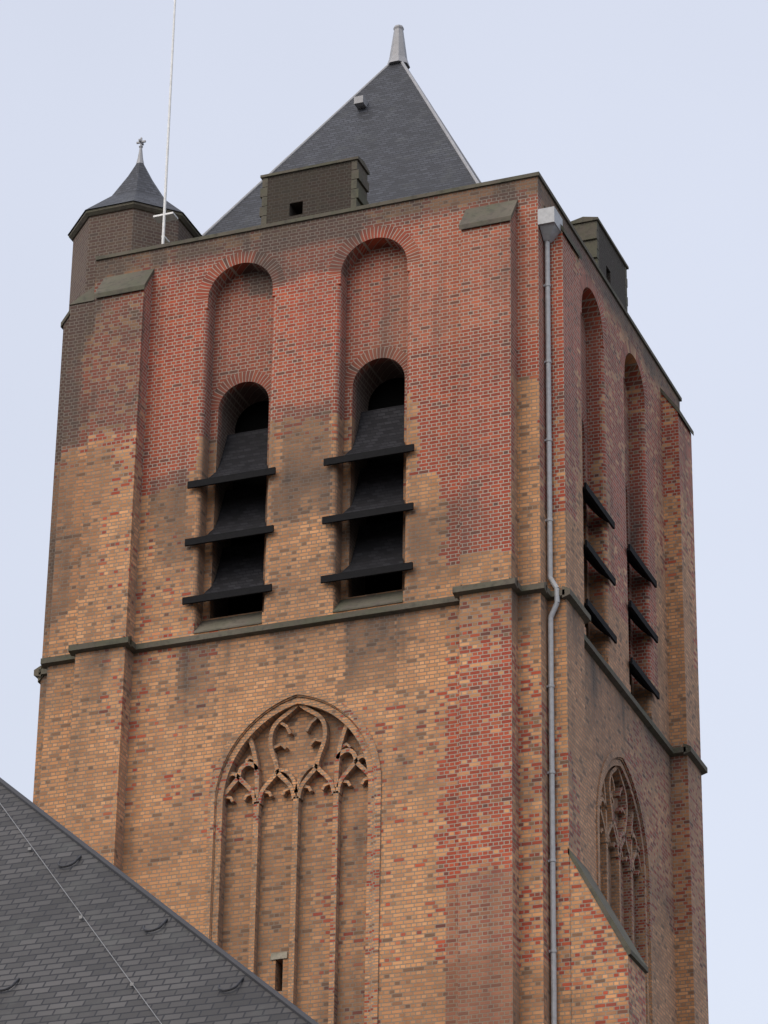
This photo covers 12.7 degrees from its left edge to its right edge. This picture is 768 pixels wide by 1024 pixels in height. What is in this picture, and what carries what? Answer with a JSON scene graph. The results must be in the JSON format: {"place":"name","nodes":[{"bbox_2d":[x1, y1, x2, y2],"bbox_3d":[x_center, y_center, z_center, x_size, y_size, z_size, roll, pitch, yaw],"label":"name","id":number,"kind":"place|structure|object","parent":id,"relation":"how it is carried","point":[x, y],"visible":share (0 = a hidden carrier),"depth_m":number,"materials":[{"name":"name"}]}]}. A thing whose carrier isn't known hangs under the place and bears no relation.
{"place":"outdoors","nodes":[
{"label":"outdoors","id":0,"kind":"place"},
{"bbox_2d":[0,778,318,1023],"bbox_3d":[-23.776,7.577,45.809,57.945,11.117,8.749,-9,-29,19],"label":"church roof","id":1,"kind":"structure","parent":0,"point":[57,959],"depth_m":37.22,"materials":[{"name":"tile"}]},
{"bbox_2d":[0,803,243,1023],"bbox_3d":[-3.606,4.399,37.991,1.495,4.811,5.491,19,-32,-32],"label":"roof hooks","id":2,"kind":"object","parent":1,"relation":"on","point":[144,929],"visible":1,"depth_m":37.30,"materials":[{"name":"metal"}]},
{"bbox_2d":[0,0,767,1023],"label":"sky","id":3,"kind":"structure","parent":0,"point":[648,119],"materials":[{"name":"blue"}]},
{"label":"ground","id":4,"kind":"structure","parent":0,"visible":0},
{"bbox_2d":[39,176,679,1023],"bbox_3d":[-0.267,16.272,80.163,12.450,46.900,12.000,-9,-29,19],"label":"tower","id":5,"kind":"structure","parent":4,"relation":"on","point":[391,682],"depth_m":81.65,"materials":[{"name":"brick"}]},
{"bbox_2d":[69,208,193,309],"bbox_3d":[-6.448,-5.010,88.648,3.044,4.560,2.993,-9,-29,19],"label":"stair turret","id":6,"kind":"object","parent":5,"relation":"on","point":[116,232],"visible":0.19,"depth_m":88.22,"materials":[{"name":"brown brick"}]},
{"bbox_2d":[69,201,200,241],"bbox_3d":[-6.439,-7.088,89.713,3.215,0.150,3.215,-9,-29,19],"label":"turret eaves","id":7,"kind":"object","parent":6,"relation":"on","point":[185,222],"visible":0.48,"depth_m":88.52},
{"bbox_2d":[68,163,201,235],"bbox_3d":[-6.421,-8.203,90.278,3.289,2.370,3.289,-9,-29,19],"label":"turret roof","id":8,"kind":"structure","parent":7,"relation":"on","point":[138,185],"depth_m":89.42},
{"bbox_2d":[136,137,145,163],"bbox_3d":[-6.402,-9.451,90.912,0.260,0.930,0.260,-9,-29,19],"label":"finial cross","id":9,"kind":"object","parent":8,"relation":"on","point":[140,154],"visible":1,"depth_m":90.89,"materials":[{"name":"grey metal"}]},
{"bbox_2d":[153,0,177,243],"bbox_3d":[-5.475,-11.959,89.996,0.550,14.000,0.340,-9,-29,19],"label":"flag pole","id":10,"kind":"object","parent":5,"relation":"on","point":[164,217],"visible":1,"depth_m":88.20,"materials":[{"name":"white metal"}]},
{"bbox_2d":[34,171,707,973],"bbox_3d":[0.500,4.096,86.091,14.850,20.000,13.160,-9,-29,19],"label":"stone trim","id":11,"kind":"structure","parent":5,"relation":"on","point":[470,219],"depth_m":81.88,"materials":[{"name":"grey stone"}]},
{"bbox_2d":[202,25,480,235],"bbox_3d":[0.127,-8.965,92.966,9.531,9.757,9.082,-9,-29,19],"label":"pyramid roof","id":12,"kind":"structure","parent":11,"relation":"on","point":[385,124],"depth_m":90.94,"materials":[{"name":"tile"}]},
{"bbox_2d":[262,160,626,308],"bbox_3d":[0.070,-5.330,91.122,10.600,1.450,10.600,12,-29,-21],"label":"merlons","id":13,"kind":"object","parent":11,"relation":"on","point":[313,191],"visible":0.32,"depth_m":86.21,"materials":[{"name":"brick"}]},
{"bbox_2d":[259,156,628,311],"bbox_3d":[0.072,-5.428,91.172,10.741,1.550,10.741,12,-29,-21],"label":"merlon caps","id":14,"kind":"object","parent":13,"relation":"on","point":[588,230],"visible":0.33,"depth_m":86.58,"materials":[{"name":"stone"}]},
{"bbox_2d":[182,405,659,699],"bbox_3d":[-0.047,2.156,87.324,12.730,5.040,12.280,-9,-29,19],"label":"louvres","id":15,"kind":"object","parent":5,"relation":"attached to","point":[378,549],"visible":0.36,"depth_m":82.80,"materials":[{"name":"wood"}]},
{"bbox_2d":[190,270,652,713],"bbox_3d":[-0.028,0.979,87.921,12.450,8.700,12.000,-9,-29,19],"label":"window jambs","id":16,"kind":"object","parent":5,"relation":"on","point":[334,472],"visible":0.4,"depth_m":83.95,"materials":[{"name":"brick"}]},
{"bbox_2d":[196,226,647,503],"bbox_3d":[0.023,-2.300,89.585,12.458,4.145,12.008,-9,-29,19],"label":"brick arches","id":17,"kind":"structure","parent":5,"relation":"on","point":[402,238],"depth_m":84.94,"materials":[{"name":"brick"}]},
{"bbox_2d":[203,688,654,1023],"bbox_3d":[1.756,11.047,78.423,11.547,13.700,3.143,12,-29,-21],"label":"tracery","id":18,"kind":"object","parent":5,"relation":"attached to","point":[622,841],"visible":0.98,"depth_m":79.20,"materials":[{"name":"brick"}]},
{"bbox_2d":[538,206,562,1023],"bbox_3d":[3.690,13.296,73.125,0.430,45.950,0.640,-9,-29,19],"label":"down pipe","id":19,"kind":"object","parent":5,"relation":"attached to","point":[550,221],"visible":1,"depth_m":79.13,"materials":[{"name":"grey metal"}]},
{"bbox_2d":[33,209,708,1023],"bbox_3d":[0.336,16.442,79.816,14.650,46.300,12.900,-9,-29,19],"label":"buttresses","id":20,"kind":"structure","parent":4,"relation":"on","point":[599,977],"depth_m":80.81,"materials":[{"name":"brick"}]}
]}

